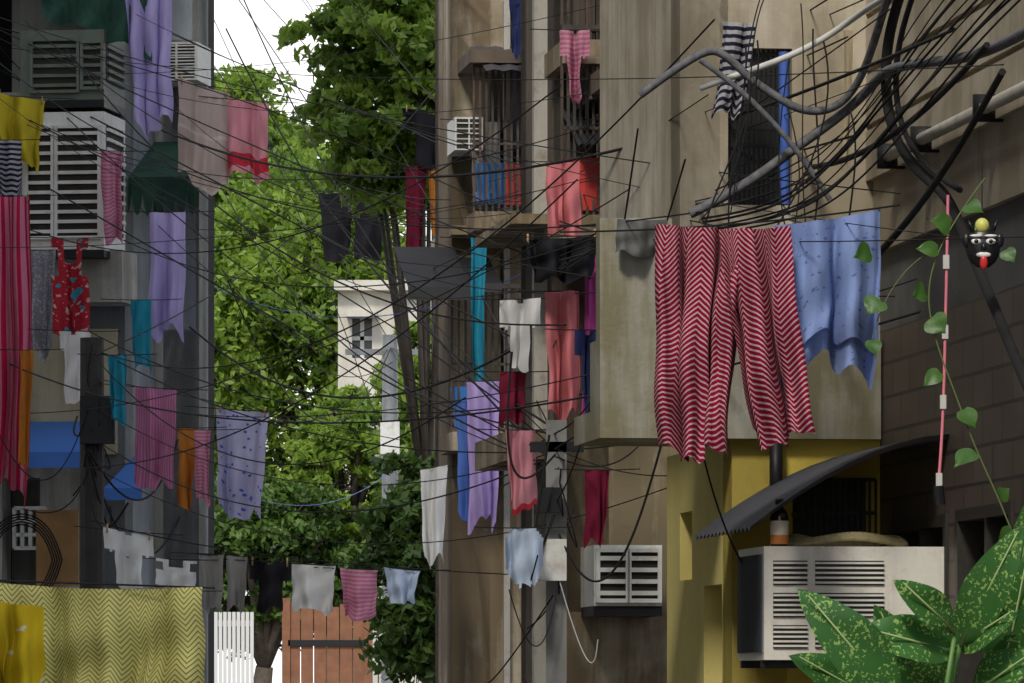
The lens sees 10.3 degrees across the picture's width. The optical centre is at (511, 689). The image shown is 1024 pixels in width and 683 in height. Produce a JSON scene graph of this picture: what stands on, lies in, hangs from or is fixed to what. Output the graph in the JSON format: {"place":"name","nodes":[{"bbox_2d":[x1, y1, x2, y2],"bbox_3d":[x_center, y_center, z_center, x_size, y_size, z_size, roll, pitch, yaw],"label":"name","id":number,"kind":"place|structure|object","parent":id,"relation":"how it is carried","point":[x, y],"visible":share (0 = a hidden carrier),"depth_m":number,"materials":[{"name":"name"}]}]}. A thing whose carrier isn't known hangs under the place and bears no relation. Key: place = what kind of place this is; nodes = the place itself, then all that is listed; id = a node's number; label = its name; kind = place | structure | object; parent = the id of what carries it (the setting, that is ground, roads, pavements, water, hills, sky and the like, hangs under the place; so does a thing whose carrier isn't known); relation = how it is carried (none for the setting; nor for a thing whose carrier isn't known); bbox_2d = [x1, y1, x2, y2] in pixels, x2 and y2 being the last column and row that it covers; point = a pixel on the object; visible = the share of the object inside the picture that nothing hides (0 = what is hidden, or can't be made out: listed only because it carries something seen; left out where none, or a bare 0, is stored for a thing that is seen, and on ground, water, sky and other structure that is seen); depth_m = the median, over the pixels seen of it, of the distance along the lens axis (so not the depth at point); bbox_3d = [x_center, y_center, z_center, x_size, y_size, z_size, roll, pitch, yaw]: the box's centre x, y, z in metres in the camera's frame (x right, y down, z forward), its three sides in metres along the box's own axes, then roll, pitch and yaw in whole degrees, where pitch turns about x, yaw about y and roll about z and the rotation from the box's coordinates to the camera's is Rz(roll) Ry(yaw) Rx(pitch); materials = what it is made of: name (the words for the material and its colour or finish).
{"place":"outdoors","nodes":[
{"label":"outdoors","id":0,"kind":"place"},
{"bbox_2d":[0,602,45,682],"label":"cloth","id":1,"kind":"object","parent":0,"point":[22,656],"visible":1,"depth_m":14.60,"materials":[{"name":"fabric"}]},
{"bbox_2d":[214,63,341,361],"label":"tree","id":2,"kind":"object","parent":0,"point":[285,125],"depth_m":139.25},
{"bbox_2d":[214,474,380,682],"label":"tree","id":3,"kind":"object","parent":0,"point":[318,526],"depth_m":103.93,"materials":[{"name":"plant"}]},
{"bbox_2d":[214,143,426,682],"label":"tree","id":4,"kind":"object","parent":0,"point":[233,339],"depth_m":117.97,"materials":[{"name":"plant"}]},
{"bbox_2d":[214,0,426,682],"bbox_3d":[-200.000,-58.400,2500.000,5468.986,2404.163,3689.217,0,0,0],"label":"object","id":5,"kind":"structure","parent":0,"point":[233,18],"depth_m":2741.59,"materials":[{"name":"white"}]},
{"bbox_2d":[214,274,520,505],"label":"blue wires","id":6,"kind":"object","parent":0,"point":[337,317],"visible":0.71,"depth_m":39.53,"materials":[{"name":"blue"}]},
{"bbox_2d":[0,0,661,586],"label":"power cables","id":7,"kind":"object","parent":6,"relation":"attached to","point":[54,544],"visible":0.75,"depth_m":35.88,"materials":[{"name":"black"}]},
{"bbox_2d":[0,0,1010,495],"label":"power cables","id":8,"kind":"object","parent":6,"relation":"attached to","point":[826,166],"visible":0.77,"depth_m":29.07,"materials":[{"name":"black"}]},
{"bbox_2d":[334,280,430,682],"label":"house","id":9,"kind":"structure","parent":0,"point":[370,338],"depth_m":112.00,"materials":[{"name":"white"}]},
{"bbox_2d":[866,0,1023,682],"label":"building","id":10,"kind":"structure","parent":0,"point":[965,524],"depth_m":21.88,"materials":[{"name":"brown tile"}]},
{"bbox_2d":[694,434,948,539],"bbox_3d":[1.223,-0.803,22.723,0.780,0.380,1.430,0,0,-7],"label":"awning sheet","id":11,"kind":"object","parent":10,"relation":"attached to","point":[753,511],"visible":0.99,"depth_m":22.53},
{"bbox_2d":[737,546,943,667],"bbox_3d":[1.316,-0.322,22.372,0.780,0.470,0.632,0,0,-7],"label":"air conditioner","id":12,"kind":"object","parent":10,"relation":"attached to","point":[774,629],"visible":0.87,"depth_m":22.06,"materials":[{"name":"paint"}]},
{"bbox_2d":[788,532,907,546],"bbox_3d":[1.311,-0.587,22.397,0.498,0.064,0.485,0,0,0],"label":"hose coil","id":13,"kind":"object","parent":12,"relation":"on","point":[855,539],"visible":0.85,"depth_m":22.22,"materials":[{"name":"beige"}]},
{"bbox_2d":[877,81,1023,168],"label":"wall pipe","id":14,"kind":"object","parent":10,"relation":"attached to","point":[922,138],"depth_m":21.55,"materials":[{"name":"plastic"}]},
{"label":"ground","id":15,"kind":"structure","parent":0,"visible":0},
{"bbox_2d":[0,0,153,588],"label":"building","id":16,"kind":"structure","parent":15,"relation":"on","point":[120,275],"depth_m":38.06,"materials":[{"name":"paint"}]},
{"bbox_2d":[36,510,78,585],"bbox_3d":[-3.017,-0.942,37.755,0.286,0.504,0.020,0,0,9],"label":"door","id":17,"kind":"structure","parent":16,"relation":"attached to","point":[61,524],"depth_m":37.74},
{"bbox_2d":[20,29,125,115],"bbox_3d":[-2.905,-4.087,37.723,0.587,0.511,0.648,0,0,9],"label":"air conditioner","id":18,"kind":"object","parent":16,"relation":"attached to","point":[82,91],"visible":0.87,"depth_m":37.43,"materials":[{"name":"grey"}]},
{"bbox_2d":[22,111,125,259],"bbox_3d":[-2.898,-3.324,37.722,0.573,0.958,0.648,0,0,9],"label":"white cooler","id":19,"kind":"object","parent":16,"relation":"attached to","point":[69,173],"visible":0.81,"depth_m":37.42,"materials":[{"name":"grey"}]},
{"bbox_2d":[29,421,141,499],"bbox_3d":[-2.910,-1.522,37.591,1.152,0.567,0.910,0,0,9],"label":"tarpaulin","id":20,"kind":"object","parent":16,"relation":"attached to","point":[52,444],"visible":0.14,"depth_m":37.26,"materials":[{"name":"blue"}]},
{"bbox_2d":[79,337,115,588],"bbox_3d":[-2.622,-0.314,35.953,0.242,3.828,0.265,0,0,0],"label":"post","id":21,"kind":"object","parent":15,"relation":"on","point":[92,552],"visible":0.69,"depth_m":35.93,"materials":[{"name":"black metal"}]},
{"bbox_2d":[12,0,213,682],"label":"building","id":22,"kind":"structure","parent":15,"relation":"on","point":[192,20],"depth_m":38.88,"materials":[{"name":"paint"}]},
{"bbox_2d":[170,42,210,86],"bbox_3d":[-2.231,-4.246,38.621,0.283,0.256,0.462,0,0,9],"label":"air conditioner","id":23,"kind":"object","parent":22,"relation":"attached to","point":[187,55],"visible":0.59,"depth_m":38.40,"materials":[{"name":"grey"}]},
{"bbox_2d":[214,598,416,682],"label":"fence","id":24,"kind":"object","parent":15,"relation":"on","point":[292,642],"visible":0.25,"depth_m":100.00,"materials":[{"name":"brown"}]},
{"bbox_2d":[275,382,403,682],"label":"tree","id":25,"kind":"object","parent":15,"relation":"on","point":[306,450],"depth_m":104.60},
{"bbox_2d":[271,0,434,682],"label":"tree","id":26,"kind":"object","parent":15,"relation":"on","point":[344,26],"depth_m":44.63,"materials":[{"name":"plant"}]},
{"bbox_2d":[345,335,430,682],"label":"steel pole","id":27,"kind":"object","parent":15,"relation":"on","point":[390,429],"visible":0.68,"depth_m":59.93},
{"bbox_2d":[0,0,1020,682],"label":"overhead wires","id":28,"kind":"object","parent":27,"relation":"on","point":[746,222],"visible":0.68,"depth_m":29.75,"materials":[{"name":"black"}]},
{"bbox_2d":[0,48,1023,247],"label":"black wires","id":29,"kind":"object","parent":28,"relation":"attached to","point":[503,195],"visible":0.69,"depth_m":27.62,"materials":[{"name":"black"}]},
{"bbox_2d":[774,209,880,389],"bbox_3d":[1.194,-1.464,21.521,0.409,0.715,0.284,0,0,0],"label":"cloth","id":30,"kind":"object","parent":28,"relation":"attached to","point":[836,283],"visible":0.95,"depth_m":21.49,"materials":[{"name":"fabric"}]},
{"bbox_2d":[349,449,434,682],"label":"tree","id":31,"kind":"object","parent":15,"relation":"on","point":[405,643],"depth_m":43.68,"materials":[{"name":"plant"}]},
{"bbox_2d":[360,309,430,479],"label":"tree","id":32,"kind":"object","parent":15,"relation":"on","point":[406,440],"depth_m":99.49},
{"bbox_2d":[431,111,434,452],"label":"drainpipe","id":33,"kind":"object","parent":15,"relation":"on","point":[432,302],"depth_m":47.38,"materials":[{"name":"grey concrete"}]},
{"bbox_2d":[431,0,599,454],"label":"window grille","id":34,"kind":"object","parent":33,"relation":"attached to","point":[555,64],"visible":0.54,"depth_m":36.32,"materials":[{"name":"metal"}]},
{"bbox_2d":[435,0,520,682],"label":"building","id":35,"kind":"structure","parent":15,"relation":"on","point":[477,633],"depth_m":36.93,"materials":[{"name":"concrete"}]},
{"bbox_2d":[447,117,482,156],"bbox_3d":[-0.302,-3.567,36.684,0.181,0.212,0.462,0,0,-7],"label":"air conditioner","id":36,"kind":"object","parent":35,"relation":"attached to","point":[462,124],"visible":0.82,"depth_m":36.47,"materials":[{"name":"grey"}]},
{"bbox_2d":[530,420,583,682],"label":"concrete pole","id":37,"kind":"object","parent":15,"relation":"on","point":[554,571],"visible":0.92,"depth_m":27.50,"materials":[{"name":"grey concrete"}]},
{"bbox_2d":[0,0,984,646],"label":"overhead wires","id":38,"kind":"object","parent":37,"relation":"on","point":[736,174],"visible":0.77,"depth_m":28.20,"materials":[{"name":"black"}]},
{"bbox_2d":[0,140,21,196],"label":"striped cloth","id":39,"kind":"object","parent":38,"relation":"attached to","point":[10,167],"visible":0.89,"depth_m":37.10,"materials":[{"name":"fabric"}]},
{"bbox_2d":[0,192,31,514],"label":"striped cloth","id":40,"kind":"object","parent":38,"relation":"attached to","point":[15,297],"visible":0.92,"depth_m":36.58,"materials":[{"name":"fabric"}]},
{"bbox_2d":[0,93,44,171],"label":"yellow cloth","id":41,"kind":"object","parent":38,"relation":"attached to","point":[14,124],"visible":0.97,"depth_m":37.30,"materials":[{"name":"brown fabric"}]},
{"bbox_2d":[18,350,32,477],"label":"orange cloth","id":42,"kind":"object","parent":38,"relation":"attached to","point":[26,359],"visible":1,"depth_m":36.20,"materials":[{"name":"fabric"}]},
{"bbox_2d":[31,250,55,363],"bbox_3d":[-3.055,-2.490,37.004,0.143,0.744,0.148,0,0,-25],"label":"towel","id":43,"kind":"object","parent":38,"relation":"attached to","point":[43,266],"visible":0.9,"depth_m":36.99,"materials":[{"name":"fabric"}]},
{"bbox_2d":[51,238,89,335],"bbox_3d":[-2.855,-2.566,36.806,0.247,0.717,0.195,0,0,0],"label":"red romper","id":44,"kind":"object","parent":38,"relation":"attached to","point":[71,299],"visible":0.94,"depth_m":36.78,"materials":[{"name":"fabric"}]},
{"bbox_2d":[59,331,90,403],"bbox_3d":[-2.796,-2.066,36.410,0.175,0.474,0.113,0,0,39],"label":"white shirt","id":45,"kind":"object","parent":38,"relation":"attached to","point":[69,345],"visible":0.81,"depth_m":36.39,"materials":[{"name":"fabric"}]},
{"bbox_2d":[42,0,151,61],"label":"awning","id":46,"kind":"object","parent":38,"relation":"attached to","point":[110,16],"visible":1,"depth_m":37.47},
{"bbox_2d":[0,583,205,682],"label":"patterned sheet","id":47,"kind":"object","parent":38,"relation":"attached to","point":[124,636],"visible":0.9,"depth_m":14.99,"materials":[{"name":"fabric"}]},
{"bbox_2d":[101,151,122,245],"bbox_3d":[-2.616,-3.215,37.197,0.146,0.633,0.134,0,0,-10],"label":"towel","id":48,"kind":"object","parent":38,"relation":"attached to","point":[111,195],"visible":0.91,"depth_m":37.19,"materials":[{"name":"fabric"}]},
{"bbox_2d":[107,355,126,425],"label":"teal cloth","id":49,"kind":"object","parent":38,"relation":"attached to","point":[118,371],"visible":0.9,"depth_m":35.59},
{"bbox_2d":[103,524,153,588],"bbox_3d":[-2.324,-0.803,34.498,0.285,0.409,0.143,0,0,11],"label":"white shirt","id":50,"kind":"object","parent":38,"relation":"attached to","point":[134,548],"visible":0.98,"depth_m":34.49,"materials":[{"name":"fabric"}]},
{"bbox_2d":[130,300,151,371],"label":"teal towel","id":51,"kind":"object","parent":38,"relation":"attached to","point":[141,317],"visible":0.98,"depth_m":36.99,"materials":[{"name":"fabric"}]},
{"bbox_2d":[125,0,173,140],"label":"hanging cloth","id":52,"kind":"object","parent":38,"relation":"attached to","point":[154,39],"visible":0.97,"depth_m":37.37,"materials":[{"name":"fabric"}]},
{"bbox_2d":[134,385,176,490],"bbox_3d":[-2.256,-1.594,36.001,0.317,0.672,0.126,0,0,21],"label":"towel","id":53,"kind":"object","parent":38,"relation":"attached to","point":[149,423],"visible":0.94,"depth_m":36.00,"materials":[{"name":"fabric"}]},
{"bbox_2d":[128,142,197,214],"bbox_3d":[-2.297,-3.463,38.456,0.527,0.569,0.810,0,0,9],"label":"awning","id":54,"kind":"object","parent":38,"relation":"attached to","point":[180,189],"visible":0.66,"depth_m":38.08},
{"bbox_2d":[148,212,185,342],"bbox_3d":[-2.269,-2.709,37.380,0.253,0.866,0.228,0,0,0],"label":"hanging cloth","id":55,"kind":"object","parent":38,"relation":"attached to","point":[167,279],"visible":0.94,"depth_m":37.38,"materials":[{"name":"fabric"}]},
{"bbox_2d":[177,428,196,513],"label":"hanging cloth","id":56,"kind":"object","parent":38,"relation":"attached to","point":[186,473],"visible":0.94,"depth_m":37.50,"materials":[{"name":"fabric"}]},
{"bbox_2d":[194,430,210,507],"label":"hanging cloth","id":57,"kind":"object","parent":38,"relation":"attached to","point":[201,474],"visible":0.9,"depth_m":37.39,"materials":[{"name":"fabric"}]},
{"bbox_2d":[178,75,229,195],"bbox_3d":[-2.039,-3.663,37.603,0.376,0.794,0.112,0,0,-17],"label":"beige towel","id":58,"kind":"object","parent":38,"relation":"attached to","point":[197,157],"visible":0.91,"depth_m":37.60,"materials":[{"name":"brown fabric"}]},
{"bbox_2d":[200,554,223,613],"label":"hanging cloth","id":59,"kind":"object","parent":38,"relation":"attached to","point":[211,565],"visible":0.96,"depth_m":34.50,"materials":[{"name":"fabric"}]},
{"bbox_2d":[226,555,247,612],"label":"hanging cloth","id":60,"kind":"object","parent":38,"relation":"attached to","point":[236,576],"visible":1,"depth_m":34.50,"materials":[{"name":"fabric"}]},
{"bbox_2d":[216,404,268,519],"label":"blue sheet dots","id":61,"kind":"object","parent":38,"relation":"hanging from","point":[238,485],"visible":0.93,"depth_m":38.00,"materials":[{"name":"fabric"}]},
{"bbox_2d":[228,98,269,184],"bbox_3d":[-1.739,-3.630,37.610,0.301,0.579,0.130,0,0,8],"label":"red towel","id":62,"kind":"object","parent":38,"relation":"attached to","point":[250,125],"visible":0.92,"depth_m":37.59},
{"bbox_2d":[249,557,290,612],"bbox_3d":[-1.472,-0.638,34.485,0.255,0.346,0.123,0,0,33],"label":"black shirt","id":63,"kind":"object","parent":38,"relation":"attached to","point":[272,577],"visible":1,"depth_m":34.48,"materials":[{"name":"fabric"}]},
{"bbox_2d":[292,564,335,615],"bbox_3d":[-1.203,-0.608,34.486,0.270,0.324,0.143,0,0,0],"label":"white towel","id":64,"kind":"object","parent":38,"relation":"attached to","point":[313,587],"visible":1,"depth_m":34.51,"materials":[{"name":"fabric"}]},
{"bbox_2d":[318,193,383,261],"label":"black trousers","id":65,"kind":"object","parent":38,"relation":"attached to","point":[336,234],"visible":0.52,"depth_m":50.00,"materials":[{"name":"fabric"}]},
{"bbox_2d":[340,568,377,621],"bbox_3d":[-0.937,-0.576,34.519,0.144,0.327,0.240,0,0,43],"label":"pink towel","id":66,"kind":"object","parent":38,"relation":"hanging from","point":[359,593],"visible":1,"depth_m":34.50,"materials":[{"name":"fabric"}]},
{"bbox_2d":[384,567,419,603],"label":"hanging cloth","id":67,"kind":"object","parent":38,"relation":"attached to","point":[401,586],"visible":1,"depth_m":34.50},
{"bbox_2d":[405,166,426,246],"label":"maroon cloth","id":68,"kind":"object","parent":38,"relation":"attached to","point":[417,192],"visible":0.71,"depth_m":43.99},
{"bbox_2d":[402,105,434,169],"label":"shirt","id":69,"kind":"object","parent":38,"relation":"attached to","point":[425,152],"visible":0.53,"depth_m":43.97,"materials":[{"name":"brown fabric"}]},
{"bbox_2d":[420,465,447,568],"bbox_3d":[-0.500,-1.093,35.991,0.137,0.662,0.162,0,0,38],"label":"white cloth","id":70,"kind":"object","parent":38,"relation":"attached to","point":[433,517],"visible":0.96,"depth_m":35.99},
{"bbox_2d":[456,402,469,524],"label":"blue cloth","id":71,"kind":"object","parent":38,"relation":"attached to","point":[463,483],"visible":0.41,"depth_m":34.49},
{"bbox_2d":[471,238,486,381],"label":"hanging cloth","id":72,"kind":"object","parent":38,"relation":"attached to","point":[478,262],"visible":0.75,"depth_m":34.99,"materials":[{"name":"teal fabric"}]},
{"bbox_2d":[466,381,499,534],"bbox_3d":[-0.147,-1.387,33.980,0.218,0.930,0.188,0,0,-36],"label":"purple cloth","id":73,"kind":"object","parent":38,"relation":"attached to","point":[483,498],"visible":0.68,"depth_m":33.99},
{"bbox_2d":[499,372,526,426],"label":"maroon cloth","id":74,"kind":"object","parent":38,"relation":"attached to","point":[518,380],"visible":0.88,"depth_m":28.49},
{"bbox_2d":[73,27,955,556],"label":"black wires","id":75,"kind":"object","parent":38,"relation":"attached to","point":[89,453],"visible":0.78,"depth_m":31.69,"materials":[{"name":"black"}]},
{"bbox_2d":[499,298,540,372],"bbox_3d":[0.038,-1.756,28.202,0.196,0.374,0.106,0,0,39],"label":"white shirt","id":76,"kind":"object","parent":38,"relation":"attached to","point":[526,311],"visible":0.95,"depth_m":28.19,"materials":[{"name":"fabric"}]},
{"bbox_2d":[505,430,536,515],"bbox_3d":[0.049,-1.064,27.909,0.111,0.422,0.140,0,0,28],"label":"hanging cloth","id":77,"kind":"object","parent":38,"relation":"attached to","point":[523,493],"visible":0.88,"depth_m":27.89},
{"bbox_2d":[505,528,543,587],"bbox_3d":[0.058,-0.628,27.204,0.178,0.289,0.110,0,0,8],"label":"hanging cloth","id":78,"kind":"object","parent":38,"relation":"attached to","point":[523,548],"visible":1,"depth_m":27.19,"materials":[{"name":"blue fabric"}]},
{"bbox_2d":[522,229,595,286],"bbox_3d":[0.240,-2.093,27.587,0.391,0.272,0.261,0,0,0],"label":"black cloth","id":79,"kind":"object","parent":38,"relation":"attached to","point":[585,266],"visible":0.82,"depth_m":27.59,"materials":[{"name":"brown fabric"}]},
{"bbox_2d":[544,291,579,419],"bbox_3d":[0.241,-1.609,27.784,0.164,0.692,0.199,0,0,8],"label":"hanging cloth","id":80,"kind":"object","parent":38,"relation":"attached to","point":[562,307],"visible":0.88,"depth_m":27.78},
{"bbox_2d":[546,162,580,237],"bbox_3d":[0.260,-2.401,27.876,0.173,0.377,0.149,0,0,43],"label":"towel","id":81,"kind":"object","parent":38,"relation":"attached to","point":[565,207],"visible":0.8,"depth_m":27.88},
{"bbox_2d":[559,30,589,103],"bbox_3d":[0.307,-3.099,28.298,0.116,0.368,0.131,0,0,-32],"label":"pink shirt","id":82,"kind":"object","parent":38,"relation":"attached to","point":[574,48],"visible":0.95,"depth_m":28.29,"materials":[{"name":"fabric"}]},
{"bbox_2d":[583,470,609,547],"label":"maroon cloth","id":83,"kind":"object","parent":38,"relation":"attached to","point":[596,491],"visible":1,"depth_m":27.29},
{"bbox_2d":[654,224,751,463],"bbox_3d":[0.698,-1.307,21.476,0.324,0.908,0.386,0,0,33],"label":"pyjama leg","id":84,"kind":"object","parent":38,"relation":"attached to","point":[696,345],"visible":1,"depth_m":21.45,"materials":[{"name":"red fabric"}]},
{"bbox_2d":[718,226,815,449],"bbox_3d":[0.948,-1.324,21.387,0.312,0.847,0.372,0,0,-17],"label":"pyjama leg","id":85,"kind":"object","parent":84,"relation":"attached to","point":[767,331],"visible":1,"depth_m":21.38,"materials":[{"name":"red fabric"}]},
{"bbox_2d":[638,0,890,114],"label":"grey wires","id":86,"kind":"object","parent":38,"relation":"attached to","point":[730,60],"visible":0.99,"depth_m":22.29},
{"bbox_2d":[699,58,831,200],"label":"grey wires","id":87,"kind":"object","parent":38,"relation":"attached to","point":[758,108],"visible":1,"depth_m":22.24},
{"bbox_2d":[699,0,881,90],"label":"white wires","id":88,"kind":"object","parent":38,"relation":"attached to","point":[854,17],"visible":1,"depth_m":22.39,"materials":[{"name":"grey"}]},
{"bbox_2d":[688,27,1023,217],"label":"grey wires","id":89,"kind":"object","parent":38,"relation":"attached to","point":[866,91],"visible":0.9,"depth_m":22.31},
{"bbox_2d":[732,0,989,192],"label":"black wires","id":90,"kind":"object","parent":38,"relation":"attached to","point":[947,87],"visible":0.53,"depth_m":21.43,"materials":[{"name":"black"}]},
{"bbox_2d":[853,199,1015,539],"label":"vine leaves","id":91,"kind":"object","parent":38,"relation":"attached to","point":[936,323],"visible":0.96,"depth_m":19.39,"materials":[{"name":"green plant"}]},
{"bbox_2d":[881,0,1023,390],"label":"black wires","id":92,"kind":"object","parent":38,"relation":"attached to","point":[920,171],"visible":0.83,"depth_m":20.89,"materials":[{"name":"black"}]},
{"bbox_2d":[475,0,678,682],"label":"building","id":93,"kind":"structure","parent":15,"relation":"on","point":[631,649],"depth_m":28.99,"materials":[{"name":"concrete"}]},
{"bbox_2d":[581,545,661,616],"bbox_3d":[0.552,-0.548,28.705,0.344,0.355,0.528,0,0,-7],"label":"air conditioner","id":94,"kind":"object","parent":93,"relation":"attached to","point":[631,586],"visible":0.94,"depth_m":28.46,"materials":[{"name":"grey"}]},
{"bbox_2d":[574,0,880,682],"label":"yellow building","id":95,"kind":"structure","parent":15,"relation":"on","point":[647,38],"depth_m":23.47,"materials":[{"name":"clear concrete"}]},
{"bbox_2d":[0,0,850,293],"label":"black wires","id":96,"kind":"object","parent":95,"relation":"attached to","point":[418,226],"visible":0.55,"depth_m":29.17,"materials":[{"name":"black"}]},
{"bbox_2d":[394,247,501,299],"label":"black awnings","id":97,"kind":"object","parent":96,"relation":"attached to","point":[429,256],"visible":0.73,"depth_m":36.33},
{"bbox_2d":[0,5,999,268],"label":"black wires","id":98,"kind":"object","parent":95,"relation":"attached to","point":[430,133],"visible":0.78,"depth_m":29.67,"materials":[{"name":"black"}]},
{"bbox_2d":[711,21,755,120],"bbox_3d":[0.890,-2.515,23.104,0.129,0.411,0.229,0,0,-41],"label":"striped shirt","id":99,"kind":"object","parent":98,"relation":"attached to","point":[736,39],"visible":0.73,"depth_m":23.09,"materials":[{"name":"black fabric"}]},
{"bbox_2d":[962,150,1003,269],"bbox_3d":[1.639,-1.670,19.794,0.146,0.419,0.063,0,0,0],"label":"hanging mask","id":100,"kind":"object","parent":98,"relation":"hanging from","point":[983,254],"visible":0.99,"depth_m":19.78,"materials":[{"name":"black"}]},
{"bbox_2d":[615,219,666,256],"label":"cloth on parapet","id":101,"kind":"object","parent":95,"relation":"on","point":[638,243],"visible":0.73,"depth_m":23.24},
{"bbox_2d":[728,49,788,204],"bbox_3d":[0.999,-2.321,23.490,0.292,0.647,0.020,0,0,-7],"label":"window grille","id":102,"kind":"object","parent":95,"relation":"attached to","point":[763,54],"visible":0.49,"depth_m":23.49,"materials":[{"name":"black metal"}]},
{"bbox_2d":[791,477,876,546],"bbox_3d":[1.322,-0.723,23.347,0.312,0.289,0.255,0,0,-7],"label":"window","id":103,"kind":"structure","parent":95,"relation":"attached to","point":[830,505],"depth_m":23.24,"materials":[{"name":"grey"}]},
{"bbox_2d":[880,68,1005,254],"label":"black wires","id":104,"kind":"object","parent":95,"relation":"attached to","point":[924,198],"visible":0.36,"depth_m":20.52,"materials":[{"name":"black"}]},
{"bbox_3d":[1.271,1.000,17.100,0.500,1.200,0.500,0,0,0],"label":"plant pot","id":105,"kind":"object","parent":15,"relation":"on","visible":0},
{"bbox_2d":[789,506,1023,682],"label":"dieffenbachia","id":106,"kind":"object","parent":105,"relation":"in","point":[919,646],"visible":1,"depth_m":17.03,"materials":[{"name":"green plant"}]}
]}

